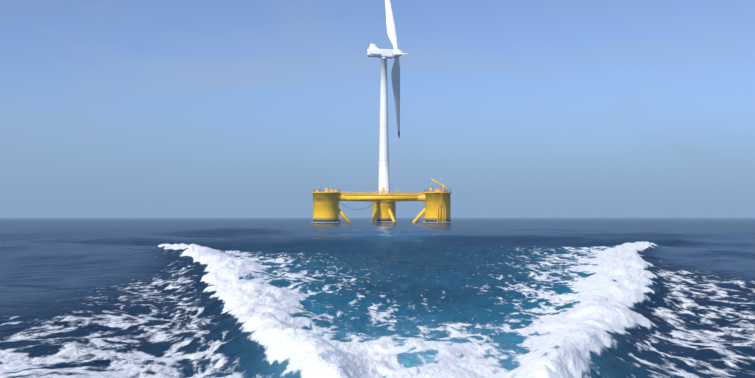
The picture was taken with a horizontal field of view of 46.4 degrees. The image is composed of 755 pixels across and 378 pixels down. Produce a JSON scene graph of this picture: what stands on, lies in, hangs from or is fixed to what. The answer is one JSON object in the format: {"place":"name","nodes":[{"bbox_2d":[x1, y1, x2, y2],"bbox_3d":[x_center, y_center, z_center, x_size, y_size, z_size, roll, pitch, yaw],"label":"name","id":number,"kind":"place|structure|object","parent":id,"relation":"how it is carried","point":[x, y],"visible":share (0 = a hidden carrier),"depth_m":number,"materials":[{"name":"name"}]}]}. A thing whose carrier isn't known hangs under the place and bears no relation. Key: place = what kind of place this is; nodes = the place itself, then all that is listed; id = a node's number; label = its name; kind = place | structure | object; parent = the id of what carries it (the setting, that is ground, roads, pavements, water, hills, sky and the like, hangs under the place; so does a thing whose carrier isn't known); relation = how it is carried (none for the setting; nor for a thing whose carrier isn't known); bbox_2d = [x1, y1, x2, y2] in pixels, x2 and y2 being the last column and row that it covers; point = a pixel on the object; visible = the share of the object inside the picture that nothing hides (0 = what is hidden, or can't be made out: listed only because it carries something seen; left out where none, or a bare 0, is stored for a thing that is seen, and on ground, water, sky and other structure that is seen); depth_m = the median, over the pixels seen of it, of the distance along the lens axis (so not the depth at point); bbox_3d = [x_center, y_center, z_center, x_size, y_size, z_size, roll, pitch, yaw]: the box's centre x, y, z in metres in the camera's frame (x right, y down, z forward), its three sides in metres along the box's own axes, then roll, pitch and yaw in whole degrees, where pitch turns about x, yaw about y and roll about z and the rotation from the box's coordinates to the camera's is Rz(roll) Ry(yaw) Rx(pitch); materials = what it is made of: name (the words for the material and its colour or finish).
{"place":"outdoors","nodes":[
{"label":"outdoors","id":0,"kind":"place"},
{"bbox_2d":[0,216,754,377],"bbox_3d":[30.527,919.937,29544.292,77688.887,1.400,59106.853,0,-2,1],"label":"sea","id":1,"kind":"structure","parent":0,"point":[365,297],"depth_m":21.96,"materials":[{"name":"liquid"}]},
{"bbox_2d":[312,178,451,221],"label":"floating platform","id":2,"kind":"structure","parent":1,"relation":"on","point":[326,208],"depth_m":298.42,"materials":[{"name":"yellow paint"}]},
{"bbox_2d":[367,0,406,193],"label":"wind turbine","id":3,"kind":"object","parent":2,"relation":"on","point":[373,50],"visible":0.96,"depth_m":333.19,"materials":[{"name":"white metal"}]},
{"bbox_2d":[0,0,754,215],"label":"sky","id":4,"kind":"structure","parent":0,"point":[108,107],"materials":[{"name":"blue"}]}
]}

